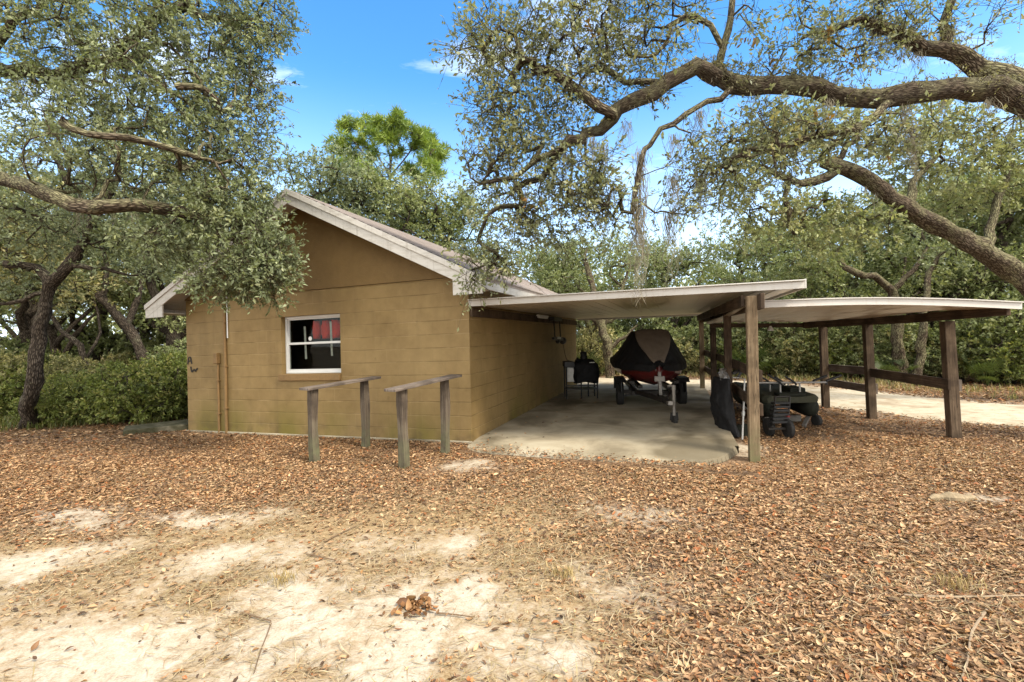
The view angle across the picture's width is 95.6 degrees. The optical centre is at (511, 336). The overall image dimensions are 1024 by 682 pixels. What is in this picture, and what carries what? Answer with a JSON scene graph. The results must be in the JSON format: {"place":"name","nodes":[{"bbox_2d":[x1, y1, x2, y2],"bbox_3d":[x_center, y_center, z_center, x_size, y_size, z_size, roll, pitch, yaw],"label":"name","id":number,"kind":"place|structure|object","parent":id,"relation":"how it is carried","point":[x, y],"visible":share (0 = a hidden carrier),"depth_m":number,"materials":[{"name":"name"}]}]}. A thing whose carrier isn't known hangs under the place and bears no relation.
{"place":"outdoors","nodes":[
{"label":"outdoors","id":0,"kind":"place"},
{"bbox_2d":[0,348,1023,681],"bbox_3d":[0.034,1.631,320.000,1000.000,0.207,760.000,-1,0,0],"label":"ground","id":1,"kind":"structure","parent":0,"point":[116,656],"depth_m":2.95,"materials":[{"name":"beige soil"}]},
{"bbox_2d":[0,334,49,363],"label":"shrub","id":2,"kind":"object","parent":1,"relation":"on","point":[10,346],"visible":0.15,"depth_m":12.74,"materials":[{"name":"green plant"}]},
{"bbox_2d":[0,361,57,416],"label":"shrub","id":3,"kind":"object","parent":1,"relation":"on","point":[5,388],"visible":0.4,"depth_m":10.60,"materials":[{"name":"green plant"}]},
{"bbox_2d":[0,347,58,414],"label":"shrub","id":4,"kind":"object","parent":1,"relation":"on","point":[10,359],"visible":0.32,"depth_m":11.07,"materials":[{"name":"green plant"}]},
{"bbox_2d":[7,385,71,425],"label":"shrub","id":5,"kind":"object","parent":1,"relation":"on","point":[15,405],"visible":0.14,"depth_m":9.88,"materials":[{"name":"green plant"}]},
{"bbox_2d":[6,349,81,376],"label":"shrub","id":6,"kind":"object","parent":1,"relation":"on","point":[57,354],"visible":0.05,"depth_m":12.43,"materials":[{"name":"green plant"}]},
{"bbox_2d":[0,252,88,337],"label":"oak tree","id":7,"kind":"object","parent":1,"relation":"on","point":[3,321],"visible":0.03,"depth_m":18.16,"materials":[{"name":"green plant"}]},
{"bbox_2d":[0,209,118,355],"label":"oak tree","id":8,"kind":"object","parent":1,"relation":"on","point":[55,340],"visible":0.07,"depth_m":15.31,"materials":[{"name":"green plant"}]},
{"bbox_2d":[0,155,119,312],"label":"oak tree","id":9,"kind":"object","parent":1,"relation":"on","point":[75,281],"visible":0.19,"depth_m":11.61,"materials":[{"name":"green plant"}]},
{"bbox_2d":[0,151,130,353],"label":"oak tree","id":10,"kind":"object","parent":1,"relation":"on","point":[25,312],"visible":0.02,"depth_m":13.97,"materials":[{"name":"green plant"}]},
{"bbox_2d":[34,370,106,426],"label":"shrub","id":11,"kind":"object","parent":1,"relation":"on","point":[60,395],"visible":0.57,"depth_m":9.79,"materials":[{"name":"green plant"}]},
{"bbox_2d":[0,249,148,372],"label":"oak tree","id":12,"kind":"object","parent":1,"relation":"on","point":[78,344],"visible":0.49,"depth_m":12.25,"materials":[{"name":"green plant"}]},
{"bbox_2d":[44,353,106,386],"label":"shrub","id":13,"kind":"object","parent":1,"relation":"on","point":[70,363],"visible":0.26,"depth_m":11.45,"materials":[{"name":"green plant"}]},
{"bbox_2d":[46,317,128,363],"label":"shrub","id":14,"kind":"object","parent":1,"relation":"on","point":[109,343],"visible":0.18,"depth_m":16.63,"materials":[{"name":"green plant"}]},
{"bbox_2d":[1,174,175,360],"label":"oak tree","id":15,"kind":"object","parent":1,"relation":"on","point":[72,319],"visible":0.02,"depth_m":16.96,"materials":[{"name":"green plant"}]},
{"bbox_2d":[43,369,137,423],"bbox_3d":[-9.081,1.390,10.503,2.323,1.315,2.044,-1,0,-9],"label":"shrub","id":16,"kind":"object","parent":1,"relation":"on","point":[73,414],"visible":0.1,"depth_m":9.88,"materials":[{"name":"green plant"}]},
{"bbox_2d":[33,217,168,359],"bbox_3d":[-14.213,-1.200,16.454,3.606,6.743,4.686,-1,0,26],"label":"oak tree","id":17,"kind":"object","parent":1,"relation":"on","point":[146,321],"visible":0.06,"depth_m":16.11,"materials":[{"name":"green plant"}]},
{"bbox_2d":[18,176,191,361],"bbox_3d":[-11.242,-1.289,13.006,4.750,6.633,2.345,-1,0,-17],"label":"oak tree","id":18,"kind":"object","parent":1,"relation":"on","point":[123,322],"visible":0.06,"depth_m":12.84,"materials":[{"name":"green plant"}]},
{"bbox_2d":[69,360,148,399],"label":"shrub","id":19,"kind":"object","parent":1,"relation":"on","point":[102,372],"visible":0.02,"depth_m":11.06,"materials":[{"name":"green plant"}]},
{"bbox_2d":[0,72,218,428],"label":"oak tree","id":20,"kind":"object","parent":1,"relation":"on","point":[35,378],"visible":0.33,"depth_m":9.21,"materials":[{"name":"green plant"}]},
{"bbox_2d":[91,350,136,368],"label":"shrub","id":21,"kind":"object","parent":1,"relation":"on","point":[118,357],"visible":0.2,"depth_m":15.76,"materials":[{"name":"green plant"}]},
{"bbox_2d":[69,357,183,423],"bbox_3d":[-8.285,1.226,10.154,1.938,1.652,1.943,-1,0,-1],"label":"shrub","id":22,"kind":"object","parent":1,"relation":"on","point":[121,377],"visible":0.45,"depth_m":9.73,"materials":[{"name":"green plant"}]},
{"bbox_2d":[96,363,187,423],"bbox_3d":[-7.859,1.289,10.232,2.131,1.454,2.673,-1,0,-35],"label":"shrub","id":23,"kind":"object","parent":1,"relation":"on","point":[142,413],"visible":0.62,"depth_m":9.61,"materials":[{"name":"green plant"}]},
{"bbox_2d":[112,317,186,361],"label":"shrub","id":24,"kind":"object","parent":1,"relation":"on","point":[152,341],"visible":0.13,"depth_m":16.67,"materials":[{"name":"green plant"}]},
{"bbox_2d":[89,220,213,343],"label":"oak tree","id":25,"kind":"object","parent":1,"relation":"on","point":[125,302],"visible":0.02,"depth_m":16.27,"materials":[{"name":"green plant"}]},
{"bbox_2d":[0,0,310,317],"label":"oak tree","id":26,"kind":"object","parent":1,"relation":"on","point":[267,266],"visible":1,"depth_m":6.28,"materials":[{"name":"green plant"}]},
{"bbox_2d":[123,419,187,435],"bbox_3d":[-6.698,1.798,8.985,1.286,0.237,0.834,-1,0,-36],"label":"concrete pad","id":27,"kind":"object","parent":1,"relation":"on","point":[169,426],"visible":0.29,"depth_m":8.74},
{"bbox_2d":[103,215,210,349],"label":"oak tree","id":28,"kind":"object","parent":1,"relation":"on","point":[174,334],"visible":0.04,"depth_m":14.34,"materials":[{"name":"green plant"}]},
{"bbox_2d":[137,337,186,378],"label":"shrub","id":29,"kind":"object","parent":1,"relation":"on","point":[160,349],"visible":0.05,"depth_m":11.84,"materials":[{"name":"green plant"}]},
{"bbox_2d":[137,347,187,417],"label":"shrub","id":30,"kind":"object","parent":1,"relation":"on","point":[179,356],"visible":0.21,"depth_m":10.29,"materials":[{"name":"green plant"}]},
{"bbox_2d":[96,180,233,345],"bbox_3d":[-10.851,-1.522,15.729,4.494,7.219,5.513,-1,0,-6],"label":"oak tree","id":31,"kind":"object","parent":1,"relation":"on","point":[156,324],"visible":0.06,"depth_m":14.61,"materials":[{"name":"green plant"}]},
{"bbox_2d":[260,562,307,588],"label":"grass tuft","id":32,"kind":"object","parent":1,"relation":"on","point":[285,578],"visible":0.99,"depth_m":2.99,"materials":[{"name":"beige plant"}]},
{"bbox_2d":[234,138,375,217],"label":"oak tree","id":33,"kind":"object","parent":1,"relation":"on","point":[320,184],"visible":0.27,"depth_m":17.14,"materials":[{"name":"green plant"}]},
{"bbox_2d":[299,376,380,462],"bbox_3d":[-2.339,1.163,6.462,0.190,1.123,1.234,-1,0,31],"label":"plank stand","id":34,"kind":"object","parent":1,"relation":"on","point":[313,436],"visible":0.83,"depth_m":6.07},
{"bbox_2d":[311,151,407,232],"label":"oak tree","id":35,"kind":"object","parent":1,"relation":"on","point":[355,180],"visible":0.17,"depth_m":17.36,"materials":[{"name":"green plant"}]},
{"bbox_2d":[144,188,576,443],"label":"block house","id":36,"kind":"structure","parent":1,"relation":"on","point":[388,297],"depth_m":7.63,"materials":[{"name":"paint"}]},
{"bbox_2d":[278,314,340,380],"bbox_3d":[-3.376,0.186,7.831,1.280,1.118,0.215,-1,0,19],"label":"window","id":37,"kind":"structure","parent":36,"relation":"in","point":[332,374],"depth_m":7.86,"materials":[{"name":"white plastic"}]},
{"bbox_2d":[312,320,339,338],"bbox_3d":[-3.064,-0.128,7.918,0.815,0.331,0.140,-1,0,19],"label":"hanging bundle","id":38,"kind":"object","parent":36,"relation":"hanging from","point":[319,329],"visible":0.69,"depth_m":7.90,"materials":[{"name":"red fabric"}]},
{"bbox_2d":[320,157,440,240],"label":"oak tree","id":39,"kind":"object","parent":1,"relation":"on","point":[387,213],"visible":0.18,"depth_m":17.27,"materials":[{"name":"green plant"}]},
{"bbox_2d":[323,104,452,225],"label":"pine tree","id":40,"kind":"object","parent":1,"relation":"on","point":[393,128],"visible":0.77,"depth_m":26.07,"materials":[{"name":"green plant"}]},
{"bbox_2d":[390,593,443,617],"bbox_3d":[-0.536,1.540,2.678,0.286,0.075,0.241,-1,0,0],"label":"leaf heap","id":41,"kind":"object","parent":1,"relation":"on","point":[411,604],"visible":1,"depth_m":2.66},
{"bbox_2d":[384,374,461,468],"bbox_3d":[-1.090,1.103,5.954,0.190,1.143,1.256,-1,0,32],"label":"plank stand","id":42,"kind":"object","parent":1,"relation":"on","point":[401,391],"visible":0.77,"depth_m":5.61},
{"bbox_2d":[375,170,509,267],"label":"oak tree","id":43,"kind":"object","parent":1,"relation":"on","point":[458,227],"visible":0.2,"depth_m":17.29,"materials":[{"name":"green plant"}]},
{"bbox_2d":[377,163,509,259],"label":"oak tree","id":44,"kind":"object","parent":1,"relation":"on","point":[419,187],"visible":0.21,"depth_m":17.18,"materials":[{"name":"green plant"}]},
{"bbox_2d":[454,232,525,272],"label":"oak tree","id":45,"kind":"object","parent":1,"relation":"on","point":[473,251],"visible":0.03,"depth_m":19.72,"materials":[{"name":"green plant"}]},
{"bbox_2d":[0,193,982,360],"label":"woods","id":46,"kind":"object","parent":1,"relation":"on","point":[600,266],"visible":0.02,"depth_m":27.90,"materials":[{"name":"green plant"}]},
{"bbox_2d":[0,369,1023,431],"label":"verge grass","id":47,"kind":"structure","parent":1,"relation":"on","point":[7,422],"depth_m":10.33,"materials":[{"name":"green plant"}]},
{"bbox_2d":[0,369,1023,681],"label":"fallen leaves","id":48,"kind":"object","parent":1,"relation":"on","point":[248,491],"visible":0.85,"depth_m":3.90,"materials":[{"name":"brown plant"}]},
{"bbox_2d":[903,594,1023,597],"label":"fallen stick","id":49,"kind":"object","parent":48,"relation":"on","point":[937,596],"visible":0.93,"depth_m":2.66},
{"bbox_2d":[0,407,1023,681],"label":"dry straw","id":50,"kind":"object","parent":1,"relation":"on","point":[518,571],"visible":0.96,"depth_m":2.96,"materials":[{"name":"beige plant"}]},
{"bbox_2d":[505,235,581,327],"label":"oak tree","id":51,"kind":"object","parent":1,"relation":"on","point":[525,264],"visible":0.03,"depth_m":21.64,"materials":[{"name":"green plant"}]},
{"bbox_2d":[544,561,584,582],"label":"grass tuft","id":52,"kind":"object","parent":1,"relation":"on","point":[571,572],"visible":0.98,"depth_m":2.97,"materials":[{"name":"beige plant"}]},
{"bbox_2d":[521,229,608,330],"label":"oak tree","id":53,"kind":"object","parent":1,"relation":"on","point":[550,261],"visible":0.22,"depth_m":19.41,"materials":[{"name":"green plant"}]},
{"bbox_2d":[530,225,642,373],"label":"oak tree","id":54,"kind":"object","parent":1,"relation":"on","point":[563,287],"visible":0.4,"depth_m":18.05,"materials":[{"name":"green plant"}]},
{"bbox_2d":[576,322,620,375],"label":"shrub","id":55,"kind":"object","parent":1,"relation":"on","point":[585,340],"visible":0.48,"depth_m":17.39,"materials":[{"name":"green plant"}]},
{"bbox_2d":[543,227,665,377],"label":"oak tree","id":56,"kind":"object","parent":1,"relation":"on","point":[609,346],"visible":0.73,"depth_m":16.38,"materials":[{"name":"green plant"}]},
{"bbox_2d":[576,319,640,351],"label":"shrub","id":57,"kind":"object","parent":1,"relation":"on","point":[626,326],"visible":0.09,"depth_m":20.61,"materials":[{"name":"green plant"}]},
{"bbox_2d":[468,279,806,462],"bbox_3d":[2.688,0.474,9.737,4.287,2.279,8.213,-1,0,19],"label":"carport","id":58,"kind":"object","parent":1,"relation":"on","point":[704,303],"visible":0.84,"depth_m":6.79,"materials":[{"name":"beige metal"}]},
{"bbox_2d":[549,317,566,343],"bbox_3d":[1.079,-0.140,11.104,0.208,0.662,1.053,-1,0,21],"label":"hanging rack","id":59,"kind":"object","parent":58,"relation":"hanging from","point":[561,340],"visible":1,"depth_m":10.98,"materials":[{"name":"metal"}]},
{"bbox_2d":[606,231,679,329],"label":"oak tree","id":60,"kind":"object","parent":1,"relation":"on","point":[647,285],"visible":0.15,"depth_m":21.46,"materials":[{"name":"green plant"}]},
{"bbox_2d":[614,237,712,335],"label":"oak tree","id":61,"kind":"object","parent":1,"relation":"on","point":[665,321],"visible":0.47,"depth_m":19.79,"materials":[{"name":"green plant"}]},
{"bbox_2d":[654,323,698,372],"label":"shrub","id":62,"kind":"object","parent":1,"relation":"on","point":[678,335],"visible":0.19,"depth_m":17.90,"materials":[{"name":"green plant"}]},
{"bbox_2d":[673,335,710,373],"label":"shrub","id":63,"kind":"object","parent":1,"relation":"on","point":[692,364],"visible":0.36,"depth_m":17.32,"materials":[{"name":"green plant"}]},
{"bbox_2d":[682,318,745,372],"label":"shrub","id":64,"kind":"object","parent":1,"relation":"on","point":[694,328],"visible":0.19,"depth_m":17.29,"materials":[{"name":"green plant"}]},
{"bbox_2d":[427,0,1023,331],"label":"oak tree","id":65,"kind":"object","parent":1,"relation":"on","point":[995,84],"visible":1,"depth_m":5.85,"materials":[{"name":"green plant"}]},
{"bbox_2d":[710,368,741,436],"bbox_3d":[3.241,0.975,7.062,0.387,1.005,0.659,-1,0,-28],"label":"tarp bundle","id":66,"kind":"object","parent":1,"relation":"on","point":[722,407],"visible":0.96,"depth_m":6.96,"materials":[{"name":"black fabric"}]},
{"bbox_2d":[696,228,779,283],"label":"oak tree","id":67,"kind":"object","parent":1,"relation":"on","point":[739,260],"visible":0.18,"depth_m":20.84,"materials":[{"name":"green plant"}]},
{"bbox_2d":[716,328,774,374],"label":"shrub","id":68,"kind":"object","parent":1,"relation":"on","point":[740,346],"visible":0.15,"depth_m":16.28,"materials":[{"name":"green plant"}]},
{"bbox_2d":[674,215,823,364],"bbox_3d":[9.296,-1.632,18.824,5.023,6.473,5.705,-1,0,-1],"label":"oak tree","id":69,"kind":"object","parent":1,"relation":"on","point":[727,279],"visible":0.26,"depth_m":18.43,"materials":[{"name":"green plant"}]},
{"bbox_2d":[736,341,780,371],"bbox_3d":[8.483,0.726,15.845,2.150,1.294,1.432,-1,0,-27],"label":"palmetto","id":70,"kind":"object","parent":1,"relation":"on","point":[761,354],"visible":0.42,"depth_m":15.38,"materials":[{"name":"green plant"}]},
{"bbox_2d":[732,321,812,375],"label":"shrub","id":71,"kind":"object","parent":1,"relation":"on","point":[760,341],"visible":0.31,"depth_m":15.55,"materials":[{"name":"green plant"}]},
{"bbox_2d":[759,353,796,373],"bbox_3d":[8.723,0.882,15.300,1.612,0.970,1.074,-1,0,-5],"label":"palmetto","id":72,"kind":"object","parent":1,"relation":"on","point":[789,363],"visible":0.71,"depth_m":15.14,"materials":[{"name":"green plant"}]},
{"bbox_2d":[763,396,794,437],"bbox_3d":[3.938,1.181,6.856,0.406,0.574,0.480,-1,0,21],"label":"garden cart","id":73,"kind":"object","parent":1,"relation":"on","point":[787,427],"visible":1,"depth_m":6.78,"materials":[{"name":"black plastic"}]},
{"bbox_2d":[733,374,841,426],"bbox_3d":[4.748,1.019,8.489,1.480,0.844,2.422,-1,0,0],"label":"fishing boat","id":74,"kind":"object","parent":1,"relation":"on","point":[804,402],"visible":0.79,"depth_m":7.56,"materials":[{"name":"plastic"}]},
{"bbox_2d":[758,327,817,376],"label":"shrub","id":75,"kind":"object","parent":1,"relation":"on","point":[794,367],"visible":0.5,"depth_m":15.31,"materials":[{"name":"green plant"}]},
{"bbox_2d":[748,213,883,370],"bbox_3d":[11.181,-1.779,18.225,4.788,6.564,4.667,-1,0,-8],"label":"oak tree","id":76,"kind":"object","parent":1,"relation":"on","point":[789,241],"visible":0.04,"depth_m":17.87,"materials":[{"name":"green plant"}]},
{"bbox_2d":[779,322,862,376],"bbox_3d":[10.207,0.299,15.515,2.663,2.292,2.704,-1,0,-10],"label":"shrub","id":77,"kind":"object","parent":1,"relation":"on","point":[798,340],"visible":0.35,"depth_m":14.88,"materials":[{"name":"green plant"}]},
{"bbox_2d":[793,327,875,376],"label":"shrub","id":78,"kind":"object","parent":1,"relation":"on","point":[847,352],"visible":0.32,"depth_m":14.55,"materials":[{"name":"green plant"}]},
{"bbox_2d":[741,183,955,346],"bbox_3d":[10.809,-1.744,15.701,5.858,6.646,5.158,-1,0,22],"label":"oak tree","id":79,"kind":"object","parent":1,"relation":"on","point":[816,272],"visible":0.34,"depth_m":14.96,"materials":[{"name":"green plant"}]},
{"bbox_2d":[705,68,1023,296],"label":"oak tree","id":80,"kind":"object","parent":1,"relation":"on","point":[990,256],"visible":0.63,"depth_m":9.01,"materials":[{"name":"green plant"}]},
{"bbox_2d":[813,324,915,377],"bbox_3d":[10.977,0.264,14.623,2.818,2.334,2.506,-1,0,21],"label":"shrub","id":81,"kind":"object","parent":1,"relation":"on","point":[882,329],"visible":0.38,"depth_m":14.13,"materials":[{"name":"green plant"}]},
{"bbox_2d":[706,297,1023,438],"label":"lean to","id":82,"kind":"object","parent":1,"relation":"on","point":[823,314],"visible":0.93,"depth_m":6.81,"materials":[{"name":"beige metal"}]},
{"bbox_2d":[816,188,914,295],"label":"oak tree","id":83,"kind":"object","parent":1,"relation":"on","point":[852,278],"visible":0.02,"depth_m":21.71,"materials":[{"name":"green plant"}]},
{"bbox_2d":[802,218,962,382],"bbox_3d":[10.801,-1.118,13.526,4.713,5.054,2.017,-1,0,0],"label":"oak tree","id":84,"kind":"object","parent":1,"relation":"on","point":[896,340],"visible":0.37,"depth_m":13.27,"materials":[{"name":"green plant"}]},
{"bbox_2d":[838,323,937,371],"bbox_3d":[11.587,0.424,14.619,3.013,2.129,2.818,-1,0,18],"label":"shrub","id":85,"kind":"object","parent":1,"relation":"on","point":[860,348],"visible":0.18,"depth_m":14.01,"materials":[{"name":"green plant"}]},
{"bbox_2d":[874,354,920,381],"bbox_3d":[10.693,0.841,13.113,1.074,0.970,1.612,-1,0,10],"label":"palmetto","id":86,"kind":"object","parent":1,"relation":"on","point":[884,366],"visible":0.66,"depth_m":13.29,"materials":[{"name":"green plant"}]},
{"bbox_2d":[832,177,990,312],"bbox_3d":[14.363,-2.212,17.442,5.513,7.219,4.494,-1,0,-5],"label":"oak tree","id":87,"kind":"object","parent":1,"relation":"on","point":[882,250],"visible":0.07,"depth_m":16.78,"materials":[{"name":"green plant"}]},
{"bbox_2d":[862,322,969,377],"bbox_3d":[12.118,0.418,13.810,2.770,1.941,2.270,-1,0,21],"label":"shrub","id":88,"kind":"object","parent":1,"relation":"on","point":[911,331],"visible":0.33,"depth_m":13.47,"materials":[{"name":"green plant"}]},
{"bbox_2d":[836,166,1023,374],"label":"oak tree","id":89,"kind":"object","parent":1,"relation":"on","point":[987,288],"visible":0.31,"depth_m":14.33,"materials":[{"name":"green plant"}]},
{"bbox_2d":[893,237,973,385],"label":"oak tree","id":90,"kind":"object","parent":1,"relation":"on","point":[920,346],"visible":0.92,"depth_m":12.70,"materials":[{"name":"green plant"}]},
{"bbox_2d":[905,333,984,379],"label":"shrub","id":91,"kind":"object","parent":1,"relation":"on","point":[959,368],"visible":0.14,"depth_m":13.24,"materials":[{"name":"green plant"}]},
{"bbox_2d":[928,492,975,501],"bbox_3d":[3.965,1.447,4.171,0.416,0.102,0.122,-1,0,9],"label":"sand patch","id":92,"kind":"object","parent":1,"relation":"on","point":[954,496],"visible":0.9,"depth_m":4.15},
{"bbox_2d":[920,564,987,593],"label":"grass tuft","id":93,"kind":"object","parent":1,"relation":"on","point":[957,582],"visible":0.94,"depth_m":2.77,"materials":[{"name":"beige plant"}]},
{"bbox_2d":[885,163,1023,311],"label":"oak tree","id":94,"kind":"object","parent":1,"relation":"on","point":[1011,237],"visible":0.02,"depth_m":15.76,"materials":[{"name":"green plant"}]},
{"bbox_2d":[900,154,1023,313],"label":"oak tree","id":95,"kind":"object","parent":1,"relation":"on","point":[1008,220],"visible":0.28,"depth_m":14.58,"materials":[{"name":"green plant"}]},
{"bbox_2d":[918,310,1005,381],"bbox_3d":[12.951,0.184,13.298,2.102,2.420,2.884,-1,0,37],"label":"shrub","id":96,"kind":"object","parent":1,"relation":"on","point":[961,326],"visible":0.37,"depth_m":12.88,"materials":[{"name":"green plant"}]},
{"bbox_2d":[909,173,1023,311],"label":"oak tree","id":97,"kind":"object","parent":1,"relation":"on","point":[1012,231],"visible":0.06,"depth_m":15.46,"materials":[{"name":"green plant"}]},
{"bbox_2d":[959,609,987,681],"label":"fallen stick","id":98,"kind":"object","parent":1,"relation":"on","point":[979,619],"visible":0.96,"depth_m":2.31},
{"bbox_2d":[937,317,1023,384],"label":"shrub","id":99,"kind":"object","parent":1,"relation":"on","point":[1013,355],"visible":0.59,"depth_m":12.12,"materials":[{"name":"green plant"}]},
{"bbox_2d":[957,286,1023,382],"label":"shrub","id":100,"kind":"object","parent":1,"relation":"on","point":[1016,316],"visible":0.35,"depth_m":12.26,"materials":[{"name":"green plant"}]},
{"bbox_2d":[963,355,1017,385],"bbox_3d":[12.478,0.858,12.110,1.433,0.862,0.954,-1,0,-12],"label":"palmetto","id":101,"kind":"object","parent":1,"relation":"on","point":[988,368],"visible":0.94,"depth_m":11.91,"materials":[{"name":"green plant"}]},
{"bbox_2d":[0,0,1023,348],"label":"sky","id":102,"kind":"structure","parent":0,"point":[373,56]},
{"bbox_2d":[467,384,738,465],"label":"carport slab","id":103,"kind":"structure","parent":0,"point":[605,423],"depth_m":7.15,"materials":[{"name":"concrete"}]},
{"bbox_2d":[562,351,599,398],"bbox_3d":[1.677,0.918,11.192,0.862,1.125,0.562,-1,0,0],"label":"covered grill","id":104,"kind":"object","parent":103,"relation":"on","point":[582,369],"visible":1,"depth_m":10.98,"materials":[{"name":"black fabric"}]},
{"bbox_2d":[614,369,689,422],"bbox_3d":[2.931,1.012,9.507,1.567,0.882,4.144,-1,0,0],"label":"trailer","id":105,"kind":"object","parent":103,"relation":"on","point":[677,387],"visible":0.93,"depth_m":9.38,"materials":[{"name":"metal"}]},
{"bbox_2d":[610,329,686,384],"bbox_3d":[2.968,0.420,10.134,1.522,1.176,3.317,-1,0,9],"label":"boat","id":106,"kind":"object","parent":105,"relation":"on","point":[641,355],"visible":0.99,"depth_m":9.06,"materials":[{"name":"black fabric"}]},
{"bbox_2d":[577,378,1023,425],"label":"sand road","id":107,"kind":"structure","parent":0,"point":[980,412],"depth_m":9.05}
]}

